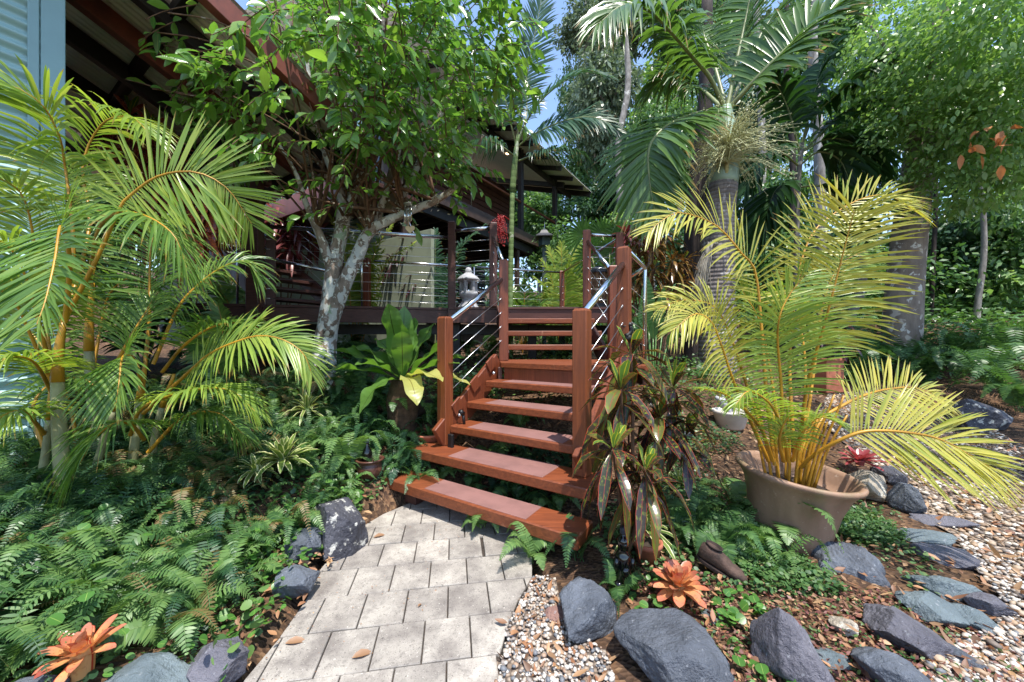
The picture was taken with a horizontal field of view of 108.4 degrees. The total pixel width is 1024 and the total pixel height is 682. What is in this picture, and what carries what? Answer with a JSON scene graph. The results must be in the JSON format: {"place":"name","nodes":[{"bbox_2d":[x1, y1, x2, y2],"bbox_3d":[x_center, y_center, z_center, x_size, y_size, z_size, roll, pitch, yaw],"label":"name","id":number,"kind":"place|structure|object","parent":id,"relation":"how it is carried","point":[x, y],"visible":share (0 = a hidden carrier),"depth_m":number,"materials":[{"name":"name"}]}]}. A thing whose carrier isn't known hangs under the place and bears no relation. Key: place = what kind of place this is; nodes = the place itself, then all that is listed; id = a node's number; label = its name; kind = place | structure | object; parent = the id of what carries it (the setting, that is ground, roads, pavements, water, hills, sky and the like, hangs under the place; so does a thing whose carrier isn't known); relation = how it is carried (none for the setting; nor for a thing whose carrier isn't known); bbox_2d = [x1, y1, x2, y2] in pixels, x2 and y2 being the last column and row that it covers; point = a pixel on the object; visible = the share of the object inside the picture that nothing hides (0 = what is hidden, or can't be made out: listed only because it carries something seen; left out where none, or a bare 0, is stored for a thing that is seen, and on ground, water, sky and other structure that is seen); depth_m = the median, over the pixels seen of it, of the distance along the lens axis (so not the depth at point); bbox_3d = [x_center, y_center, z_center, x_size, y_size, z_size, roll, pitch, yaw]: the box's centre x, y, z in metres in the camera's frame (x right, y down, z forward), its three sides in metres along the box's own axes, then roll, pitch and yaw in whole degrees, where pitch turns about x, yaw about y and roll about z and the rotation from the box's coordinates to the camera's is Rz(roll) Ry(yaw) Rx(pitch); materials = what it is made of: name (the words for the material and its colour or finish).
{"place":"outdoors","nodes":[
{"label":"outdoors","id":0,"kind":"place"},
{"bbox_2d":[244,501,531,681],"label":"paved path","id":1,"kind":"structure","parent":0,"point":[454,630],"depth_m":1.73,"materials":[{"name":"beige stone"}]},
{"bbox_2d":[316,497,367,560],"bbox_3d":[-1.050,1.145,2.282,0.271,0.325,0.363,0,0,-37],"label":"rock","id":2,"kind":"object","parent":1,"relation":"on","point":[345,535],"visible":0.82,"depth_m":2.17,"materials":[{"name":"stone"}]},
{"bbox_2d":[384,235,648,550],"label":"staircase","id":3,"kind":"structure","parent":1,"relation":"on","point":[577,371],"depth_m":2.95,"materials":[{"name":"brown wood"}]},
{"bbox_2d":[499,521,554,570],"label":"fern","id":4,"kind":"object","parent":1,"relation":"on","point":[531,545],"visible":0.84,"depth_m":2.12,"materials":[{"name":"green plant"}]},
{"bbox_2d":[0,259,1023,681],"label":"ground","id":5,"kind":"structure","parent":0,"point":[590,565],"depth_m":2.62,"materials":[{"name":"brown soil"}]},
{"bbox_2d":[32,614,125,681],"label":"bromeliad","id":6,"kind":"object","parent":5,"relation":"on","point":[77,651],"visible":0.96,"depth_m":1.25,"materials":[{"name":"orange plant"}]},
{"bbox_2d":[66,167,159,299],"bbox_3d":[-24.941,-6.998,19.646,10.617,12.265,13.270,0,0,0],"label":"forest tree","id":7,"kind":"object","parent":5,"relation":"on","point":[109,253],"visible":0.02,"depth_m":20.47,"materials":[{"name":"green plant"}]},
{"bbox_2d":[20,469,244,643],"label":"violet leaves","id":8,"kind":"object","parent":5,"relation":"on","point":[55,618],"visible":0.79,"depth_m":1.48,"materials":[{"name":"green plant"}]},
{"bbox_2d":[0,494,280,681],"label":"fern carpet","id":9,"kind":"object","parent":5,"relation":"on","point":[77,615],"visible":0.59,"depth_m":1.58,"materials":[{"name":"green plant"}]},
{"bbox_2d":[77,93,206,311],"bbox_3d":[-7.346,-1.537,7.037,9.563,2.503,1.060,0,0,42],"label":"clump","id":10,"kind":"object","parent":5,"relation":"on","point":[132,106],"visible":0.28,"depth_m":4.16,"materials":[{"name":"green plant"}]},
{"bbox_2d":[104,652,190,681],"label":"rock","id":11,"kind":"object","parent":5,"relation":"on","point":[159,667],"visible":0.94,"depth_m":1.29,"materials":[{"name":"grey stone"}]},
{"bbox_2d":[94,289,210,370],"bbox_3d":[-3.936,-0.090,4.082,1.148,0.954,0.608,0,0,0],"label":"palm clump","id":12,"kind":"object","parent":5,"relation":"on","point":[142,346],"visible":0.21,"depth_m":4.05,"materials":[{"name":"green plant"}]},
{"bbox_2d":[0,54,334,516],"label":"golden cane palm","id":13,"kind":"object","parent":5,"relation":"on","point":[22,298],"visible":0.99,"depth_m":2.12,"materials":[{"name":"green plant"}]},
{"bbox_2d":[115,170,242,302],"bbox_3d":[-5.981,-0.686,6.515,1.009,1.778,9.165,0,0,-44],"label":"clump","id":14,"kind":"object","parent":5,"relation":"on","point":[210,238],"visible":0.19,"depth_m":3.50,"materials":[{"name":"green plant"}]},
{"bbox_2d":[0,357,366,681],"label":"fern carpet","id":15,"kind":"object","parent":5,"relation":"on","point":[203,483],"visible":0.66,"depth_m":2.08,"materials":[{"name":"green plant"}]},
{"bbox_2d":[0,393,392,681],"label":"creeper","id":16,"kind":"object","parent":5,"relation":"on","point":[109,671],"visible":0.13,"depth_m":1.81,"materials":[{"name":"green plant"}]},
{"bbox_2d":[0,0,433,452],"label":"house","id":17,"kind":"structure","parent":5,"relation":"on","point":[87,46],"depth_m":3.59,"materials":[{"name":"brown wood"}]},
{"bbox_2d":[186,636,249,681],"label":"rock","id":18,"kind":"object","parent":5,"relation":"on","point":[202,668],"visible":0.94,"depth_m":1.34,"materials":[{"name":"grey stone"}]},
{"bbox_2d":[173,299,277,379],"bbox_3d":[-3.037,0.056,3.880,1.036,0.983,0.498,0,0,-12],"label":"palm clump","id":19,"kind":"object","parent":5,"relation":"on","point":[220,311],"visible":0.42,"depth_m":3.85,"materials":[{"name":"green plant"}]},
{"bbox_2d":[179,474,363,681],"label":"violet leaves","id":20,"kind":"object","parent":5,"relation":"on","point":[224,614],"visible":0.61,"depth_m":1.70,"materials":[{"name":"green plant"}]},
{"bbox_2d":[245,433,318,481],"bbox_3d":[-1.627,0.807,2.600,0.460,0.282,0.464,0,0,0],"label":"bromeliad","id":21,"kind":"object","parent":5,"relation":"on","point":[283,456],"visible":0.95,"depth_m":2.58,"materials":[{"name":"green plant"}]},
{"bbox_2d":[243,200,331,360],"bbox_3d":[-3.991,-1.028,6.538,1.768,2.830,1.237,0,0,0],"label":"cordyline","id":22,"kind":"object","parent":5,"relation":"on","point":[291,256],"visible":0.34,"depth_m":6.42,"materials":[{"name":"red plant"}]},
{"bbox_2d":[272,564,319,597],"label":"rock","id":23,"kind":"object","parent":5,"relation":"on","point":[298,580],"visible":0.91,"depth_m":1.77,"materials":[{"name":"grey stone"}]},
{"bbox_2d":[284,527,321,564],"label":"rock","id":24,"kind":"object","parent":5,"relation":"on","point":[313,541],"visible":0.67,"depth_m":2.06,"materials":[{"name":"grey stone"}]},
{"bbox_2d":[256,424,416,538],"bbox_3d":[-1.248,0.946,2.694,0.963,0.517,1.234,0,0,0],"label":"fern carpet","id":25,"kind":"object","parent":5,"relation":"on","point":[341,469],"visible":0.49,"depth_m":2.72,"materials":[{"name":"green plant"}]},
{"bbox_2d":[125,0,549,391],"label":"tree","id":26,"kind":"object","parent":5,"relation":"on","point":[369,62],"visible":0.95,"depth_m":3.34,"materials":[{"name":"green plant"}]},
{"bbox_2d":[302,430,387,473],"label":"fern","id":27,"kind":"object","parent":5,"relation":"on","point":[358,444],"visible":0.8,"depth_m":2.81,"materials":[{"name":"green plant"}]},
{"bbox_2d":[310,212,416,343],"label":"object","id":28,"kind":"object","parent":5,"relation":"on","point":[355,292],"visible":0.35,"depth_m":6.62,"materials":[{"name":"plant"}]},
{"bbox_2d":[160,0,591,340],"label":"house","id":29,"kind":"structure","parent":5,"relation":"on","point":[534,175],"depth_m":11.87,"materials":[{"name":"wood"}]},
{"bbox_2d":[166,327,595,367],"bbox_3d":[-1.718,0.132,6.731,7.074,0.795,4.002,0,0,-20],"label":"fern carpet","id":30,"kind":"object","parent":5,"relation":"on","point":[374,347],"visible":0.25,"depth_m":6.13,"materials":[{"name":"green plant"}]},
{"bbox_2d":[294,351,468,492],"bbox_3d":[-1.423,0.641,3.675,2.429,1.089,1.420,0,0,27],"label":"fern carpet","id":31,"kind":"object","parent":5,"relation":"on","point":[373,421],"visible":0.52,"depth_m":3.22,"materials":[{"name":"green plant"}]},
{"bbox_2d":[152,221,623,372],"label":"deck","id":32,"kind":"structure","parent":5,"relation":"on","point":[365,312],"depth_m":5.08,"materials":[{"name":"brown wood"}]},
{"bbox_2d":[209,192,343,304],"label":"staircase","id":33,"kind":"structure","parent":32,"relation":"on","point":[305,281],"depth_m":5.48,"materials":[{"name":"brown wood"}]},
{"bbox_2d":[320,304,469,440],"bbox_3d":[-1.045,0.294,3.366,1.328,1.248,0.710,0,0,8],"label":"nest fern","id":34,"kind":"object","parent":5,"relation":"on","point":[401,343],"visible":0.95,"depth_m":3.32,"materials":[{"name":"green plant"}]},
{"bbox_2d":[371,222,486,342],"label":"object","id":35,"kind":"object","parent":5,"relation":"on","point":[438,290],"visible":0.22,"depth_m":8.20,"materials":[{"name":"plant"}]},
{"bbox_2d":[463,429,613,508],"bbox_3d":[0.216,1.031,3.096,1.213,0.433,1.194,0,0,0],"label":"fern carpet","id":36,"kind":"object","parent":5,"relation":"on","point":[526,453],"visible":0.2,"depth_m":3.03,"materials":[{"name":"green plant"}]},
{"bbox_2d":[451,0,631,358],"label":"slender palm","id":37,"kind":"object","parent":5,"relation":"on","point":[613,127],"visible":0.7,"depth_m":6.07,"materials":[{"name":"green plant"}]},
{"bbox_2d":[514,191,582,301],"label":"forest tree","id":38,"kind":"object","parent":5,"relation":"on","point":[543,206],"visible":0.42,"depth_m":18.86,"materials":[{"name":"green plant"}]},
{"bbox_2d":[532,240,582,339],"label":"palm clump","id":39,"kind":"object","parent":5,"relation":"on","point":[549,292],"visible":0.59,"depth_m":8.50,"materials":[{"name":"plant"}]},
{"bbox_2d":[520,215,594,282],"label":"forest tree","id":40,"kind":"object","parent":5,"relation":"on","point":[532,260],"visible":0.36,"depth_m":12.53,"materials":[{"name":"green plant"}]},
{"bbox_2d":[549,0,609,186],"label":"forest tree","id":41,"kind":"object","parent":5,"relation":"on","point":[570,20],"visible":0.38,"depth_m":18.71,"materials":[{"name":"green plant"}]},
{"bbox_2d":[545,513,618,567],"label":"fern","id":42,"kind":"object","parent":5,"relation":"on","point":[591,540],"visible":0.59,"depth_m":2.00,"materials":[{"name":"green plant"}]},
{"bbox_2d":[559,576,616,643],"bbox_3d":[0.345,1.207,1.642,0.262,0.195,0.296,0,0,0],"label":"rock","id":43,"kind":"object","parent":5,"relation":"on","point":[589,608],"visible":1,"depth_m":1.59,"materials":[{"name":"grey stone"}]},
{"bbox_2d":[559,86,633,193],"bbox_3d":[4.109,-7.306,17.936,3.749,12.681,3.963,0,0,0],"label":"forest tree","id":44,"kind":"object","parent":5,"relation":"on","point":[599,143],"visible":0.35,"depth_m":17.13,"materials":[{"name":"green plant"}]},
{"bbox_2d":[560,164,633,226],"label":"forest tree","id":45,"kind":"object","parent":5,"relation":"on","point":[586,206],"visible":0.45,"depth_m":16.41,"materials":[{"name":"green plant"}]},
{"bbox_2d":[562,216,637,340],"bbox_3d":[2.069,-1.281,8.485,1.889,3.120,0.285,0,0,0],"label":"fan palm","id":46,"kind":"object","parent":5,"relation":"on","point":[601,227],"visible":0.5,"depth_m":8.46,"materials":[{"name":"green plant"}]},
{"bbox_2d":[561,2,652,224],"bbox_3d":[4.466,-8.485,16.941,4.623,14.627,5.241,0,0,0],"label":"forest tree","id":47,"kind":"object","parent":5,"relation":"on","point":[614,63],"visible":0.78,"depth_m":16.13,"materials":[{"name":"green plant"}]},
{"bbox_2d":[613,525,637,593],"bbox_3d":[0.561,1.088,1.855,0.121,0.309,0.114,0,0,0],"label":"glass bottle","id":48,"kind":"object","parent":5,"relation":"on","point":[624,565],"visible":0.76,"depth_m":1.83,"materials":[{"name":"black glass"}]},
{"bbox_2d":[571,420,693,560],"bbox_3d":[0.575,0.819,1.872,0.567,0.843,0.466,0,0,0],"label":"croton","id":49,"kind":"object","parent":5,"relation":"on","point":[630,514],"visible":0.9,"depth_m":1.80,"materials":[{"name":"brown plant"}]},
{"bbox_2d":[581,325,729,547],"bbox_3d":[0.851,0.568,2.244,1.141,1.332,0.626,0,0,-27],"label":"croton","id":50,"kind":"object","parent":5,"relation":"on","point":[620,398],"visible":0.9,"depth_m":2.15,"materials":[{"name":"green plant"}]},
{"bbox_2d":[614,229,697,372],"bbox_3d":[2.103,-0.531,5.146,1.205,2.189,1.032,0,0,0],"label":"croton","id":51,"kind":"object","parent":5,"relation":"on","point":[675,269],"visible":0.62,"depth_m":5.05,"materials":[{"name":"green plant"}]},
{"bbox_2d":[634,277,679,403],"bbox_3d":[1.684,-0.009,4.346,0.528,1.524,0.133,0,0,0],"label":"paddle leaf plant","id":52,"kind":"object","parent":5,"relation":"on","point":[652,328],"visible":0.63,"depth_m":4.33,"materials":[{"name":"plant"}]},
{"bbox_2d":[627,90,693,289],"bbox_3d":[5.880,-5.964,15.069,2.999,8.826,3.506,0,0,0],"label":"forest tree","id":53,"kind":"object","parent":5,"relation":"on","point":[649,111],"visible":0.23,"depth_m":14.14,"materials":[{"name":"green plant"}]},
{"bbox_2d":[613,607,734,681],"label":"rock","id":54,"kind":"object","parent":5,"relation":"on","point":[668,644],"visible":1,"depth_m":1.35,"materials":[{"name":"stone"}]},
{"bbox_2d":[648,559,708,608],"bbox_3d":[0.773,1.163,1.738,0.251,0.213,0.256,0,0,0],"label":"bromeliad","id":55,"kind":"object","parent":5,"relation":"on","point":[679,583],"visible":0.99,"depth_m":1.72,"materials":[{"name":"orange plant"}]},
{"bbox_2d":[595,493,768,594],"bbox_3d":[0.970,1.179,2.273,0.816,0.140,1.067,0,0,0],"label":"creeper","id":56,"kind":"object","parent":5,"relation":"on","point":[681,546],"visible":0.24,"depth_m":2.03,"materials":[{"name":"green plant"}]},
{"bbox_2d":[635,412,744,506],"bbox_3d":[1.553,0.945,3.219,0.882,0.480,1.538,0,0,28],"label":"creeper","id":57,"kind":"object","parent":5,"relation":"on","point":[706,446],"visible":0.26,"depth_m":3.33,"materials":[{"name":"green plant"}]},
{"bbox_2d":[640,0,740,242],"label":"forest tree","id":58,"kind":"object","parent":5,"relation":"on","point":[679,7],"visible":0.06,"depth_m":19.35,"materials":[{"name":"green plant"}]},
{"bbox_2d":[661,483,730,535],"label":"fern","id":59,"kind":"object","parent":5,"relation":"on","point":[702,509],"visible":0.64,"depth_m":2.33,"materials":[{"name":"green plant"}]},
{"bbox_2d":[682,0,713,367],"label":"bare tree","id":60,"kind":"object","parent":5,"relation":"on","point":[692,242],"visible":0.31,"depth_m":7.47,"materials":[{"name":"grey plant"}]},
{"bbox_2d":[635,353,801,423],"bbox_3d":[2.503,0.535,4.797,1.878,0.780,1.681,0,0,0],"label":"creeper","id":61,"kind":"object","parent":5,"relation":"on","point":[688,369],"visible":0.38,"depth_m":4.67,"materials":[{"name":"green plant"}]},
{"bbox_2d":[678,510,765,563],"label":"fern","id":62,"kind":"object","parent":5,"relation":"on","point":[729,536],"visible":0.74,"depth_m":2.04,"materials":[{"name":"green plant"}]},
{"bbox_2d":[696,540,747,585],"bbox_3d":[1.075,1.130,1.901,0.237,0.158,0.094,0,0,43],"label":"shoe","id":63,"kind":"object","parent":5,"relation":"on","point":[712,556],"visible":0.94,"depth_m":1.88,"materials":[{"name":"leather"}]},
{"bbox_2d":[574,0,873,377],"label":"king palm","id":64,"kind":"object","parent":5,"relation":"on","point":[759,59],"visible":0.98,"depth_m":5.09,"materials":[{"name":"green plant"}]},
{"bbox_2d":[661,483,831,573],"bbox_3d":[1.304,1.136,2.231,0.884,0.286,0.883,0,0,-30],"label":"fern carpet","id":65,"kind":"object","parent":5,"relation":"on","point":[773,543],"visible":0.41,"depth_m":2.08,"materials":[{"name":"green plant"}]},
{"bbox_2d":[711,581,796,681],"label":"violet leaves","id":66,"kind":"object","parent":5,"relation":"on","point":[735,614],"visible":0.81,"depth_m":1.62,"materials":[{"name":"green plant"}]},
{"bbox_2d":[724,72,788,252],"bbox_3d":[10.848,-7.925,17.106,4.173,9.405,4.384,0,0,0],"label":"forest tree","id":67,"kind":"object","parent":5,"relation":"on","point":[748,99],"visible":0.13,"depth_m":15.96,"materials":[{"name":"green plant"}]},
{"bbox_2d":[496,387,1023,681],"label":"gravel bed","id":68,"kind":"object","parent":5,"relation":"on","point":[569,672],"visible":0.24,"depth_m":2.28,"materials":[{"name":"beige gravel"}]},
{"bbox_2d":[495,574,619,681],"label":"dry leaves","id":69,"kind":"object","parent":68,"relation":"on","point":[527,666],"visible":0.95,"depth_m":1.50,"materials":[{"name":"beige plant"}]},
{"bbox_2d":[494,534,1023,681],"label":"pebbles","id":70,"kind":"object","parent":68,"relation":"on","point":[546,675],"visible":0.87,"depth_m":1.51,"materials":[{"name":"beige gravel"}]},
{"bbox_2d":[817,392,1023,681],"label":"pebbles","id":71,"kind":"object","parent":68,"relation":"on","point":[938,506],"visible":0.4,"depth_m":2.61,"materials":[{"name":"beige gravel"}]},
{"bbox_2d":[817,385,1023,681],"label":"dry leaves","id":72,"kind":"object","parent":68,"relation":"on","point":[1017,585],"visible":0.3,"depth_m":2.51,"materials":[{"name":"beige plant"}]},
{"bbox_2d":[516,231,1023,356],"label":"undergrowth","id":73,"kind":"object","parent":5,"relation":"on","point":[943,295],"visible":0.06,"depth_m":8.68,"materials":[{"name":"green plant"}]},
{"bbox_2d":[735,228,812,315],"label":"forest tree","id":74,"kind":"object","parent":5,"relation":"on","point":[771,259],"visible":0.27,"depth_m":10.66,"materials":[{"name":"green plant"}]},
{"bbox_2d":[736,139,845,239],"bbox_3d":[9.489,-4.004,12.734,3.880,5.655,2.896,0,0,32],"label":"forest tree","id":75,"kind":"object","parent":5,"relation":"on","point":[777,179],"visible":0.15,"depth_m":12.33,"materials":[{"name":"green plant"}]},
{"bbox_2d":[749,607,834,681],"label":"rock","id":76,"kind":"object","parent":5,"relation":"on","point":[781,646],"visible":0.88,"depth_m":1.35,"materials":[{"name":"grey stone"}]},
{"bbox_2d":[735,450,868,555],"bbox_3d":[1.734,0.998,2.254,0.641,0.508,0.643,0,0,0],"label":"plant pot","id":77,"kind":"object","parent":5,"relation":"on","point":[836,494],"visible":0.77,"depth_m":2.09,"materials":[{"name":"ceramic"}]},
{"bbox_2d":[628,171,1023,517],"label":"golden cane palm","id":78,"kind":"object","parent":77,"relation":"in","point":[804,317],"visible":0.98,"depth_m":2.09,"materials":[{"name":"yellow plant"}]},
{"bbox_2d":[605,427,1023,680],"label":"dry leaves","id":79,"kind":"object","parent":5,"relation":"on","point":[820,636],"visible":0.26,"depth_m":1.68,"materials":[{"name":"brown plant"}]},
{"bbox_2d":[808,0,826,313],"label":"bare tree","id":80,"kind":"object","parent":5,"relation":"on","point":[819,167],"visible":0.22,"depth_m":9.92,"materials":[{"name":"grey plant"}]},
{"bbox_2d":[733,502,906,597],"bbox_3d":[1.835,1.173,2.135,1.583,0.118,0.504,0,0,-25],"label":"creeper","id":81,"kind":"object","parent":5,"relation":"on","point":[784,572],"visible":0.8,"depth_m":1.92,"materials":[{"name":"green plant"}]},
{"bbox_2d":[736,11,917,359],"bbox_3d":[6.063,-2.882,7.038,4.085,6.697,1.743,0,0,0],"label":"shaded palm","id":82,"kind":"object","parent":5,"relation":"on","point":[798,98],"visible":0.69,"depth_m":6.89,"materials":[{"name":"green plant"}]},
{"bbox_2d":[638,569,1023,681],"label":"mulch","id":83,"kind":"object","parent":5,"relation":"on","point":[855,640],"visible":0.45,"depth_m":1.56,"materials":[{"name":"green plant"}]},
{"bbox_2d":[789,0,896,100],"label":"forest tree","id":84,"kind":"object","parent":5,"relation":"on","point":[830,36],"visible":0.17,"depth_m":15.43,"materials":[{"name":"green plant"}]},
{"bbox_2d":[811,541,890,587],"bbox_3d":[1.802,1.187,1.990,0.325,0.137,0.246,0,0,23],"label":"rock","id":85,"kind":"object","parent":5,"relation":"on","point":[854,560],"visible":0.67,"depth_m":1.95,"materials":[{"name":"grey stone"}]},
{"bbox_2d":[744,290,1023,384],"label":"creeper","id":86,"kind":"object","parent":5,"relation":"on","point":[986,311],"visible":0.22,"depth_m":7.26,"materials":[{"name":"green plant"}]},
{"bbox_2d":[850,646,930,681],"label":"rock","id":87,"kind":"object","parent":5,"relation":"on","point":[879,665],"visible":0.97,"depth_m":1.30,"materials":[{"name":"grey stone"}]},
{"bbox_2d":[885,482,926,513],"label":"rock","id":88,"kind":"object","parent":5,"relation":"on","point":[905,497],"visible":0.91,"depth_m":2.60,"materials":[{"name":"grey stone"}]},
{"bbox_2d":[862,603,953,660],"bbox_3d":[1.607,1.194,1.514,0.257,0.164,0.269,0,0,-39],"label":"rock","id":89,"kind":"object","parent":5,"relation":"on","point":[899,628],"visible":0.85,"depth_m":1.47,"materials":[{"name":"grey stone"}]},
{"bbox_2d":[812,0,1023,369],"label":"tree","id":90,"kind":"object","parent":5,"relation":"on","point":[930,84],"visible":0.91,"depth_m":6.01,"materials":[{"name":"green plant"}]},
{"bbox_2d":[892,347,965,381],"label":"tall fern","id":91,"kind":"object","parent":5,"relation":"on","point":[927,373],"visible":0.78,"depth_m":6.06,"materials":[{"name":"green plant"}]},
{"bbox_2d":[894,590,969,627],"bbox_3d":[1.903,1.224,1.684,0.209,0.114,0.185,0,0,0],"label":"rock","id":92,"kind":"object","parent":5,"relation":"on","point":[930,606],"visible":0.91,"depth_m":1.66,"materials":[{"name":"grey stone"}]},
{"bbox_2d":[900,575,981,600],"bbox_3d":[2.139,1.218,1.835,0.273,0.101,0.170,0,0,0],"label":"rock","id":93,"kind":"object","parent":5,"relation":"on","point":[942,585],"visible":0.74,"depth_m":1.79,"materials":[{"name":"grey stone"}]},
{"bbox_2d":[909,542,980,570],"bbox_3d":[2.405,1.189,2.039,0.240,0.086,0.180,0,0,0],"label":"rock","id":94,"kind":"object","parent":5,"relation":"on","point":[963,559],"visible":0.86,"depth_m":2.02,"materials":[{"name":"grey stone"}]},
{"bbox_2d":[879,192,1023,300],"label":"forest tree","id":95,"kind":"object","parent":5,"relation":"on","point":[963,236],"visible":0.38,"depth_m":8.91,"materials":[{"name":"green plant"}]},
{"bbox_2d":[911,342,1023,389],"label":"tall fern","id":96,"kind":"object","parent":5,"relation":"on","point":[993,357],"visible":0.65,"depth_m":5.30,"materials":[{"name":"green plant"}]},
{"bbox_2d":[925,265,1023,324],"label":"forest tree","id":97,"kind":"object","parent":5,"relation":"on","point":[987,289],"visible":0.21,"depth_m":8.27,"materials":[{"name":"green plant"}]},
{"bbox_2d":[940,398,1013,432],"bbox_3d":[5.776,0.969,4.582,0.672,0.548,0.476,0,0,18],"label":"rock","id":98,"kind":"object","parent":5,"relation":"on","point":[996,418],"visible":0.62,"depth_m":4.41,"materials":[{"name":"stone"}]},
{"bbox_2d":[935,182,1023,302],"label":"forest tree","id":99,"kind":"object","parent":5,"relation":"on","point":[1014,248],"visible":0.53,"depth_m":8.35,"materials":[{"name":"green plant"}]},
{"bbox_2d":[941,317,1023,358],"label":"tall fern","id":100,"kind":"object","parent":5,"relation":"on","point":[1008,334],"visible":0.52,"depth_m":5.99,"materials":[{"name":"green plant"}]},
{"bbox_2d":[946,358,1023,412],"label":"tall fern","id":101,"kind":"object","parent":5,"relation":"on","point":[1011,391],"visible":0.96,"depth_m":4.94,"materials":[{"name":"green plant"}]},
{"bbox_2d":[963,591,1018,616],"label":"rock","id":102,"kind":"object","parent":5,"relation":"on","point":[991,605],"visible":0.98,"depth_m":1.70,"materials":[{"name":"grey stone"}]},
{"bbox_2d":[120,0,1022,290],"label":"sky","id":103,"kind":"structure","parent":0,"point":[532,124],"materials":[{"name":"blue"}]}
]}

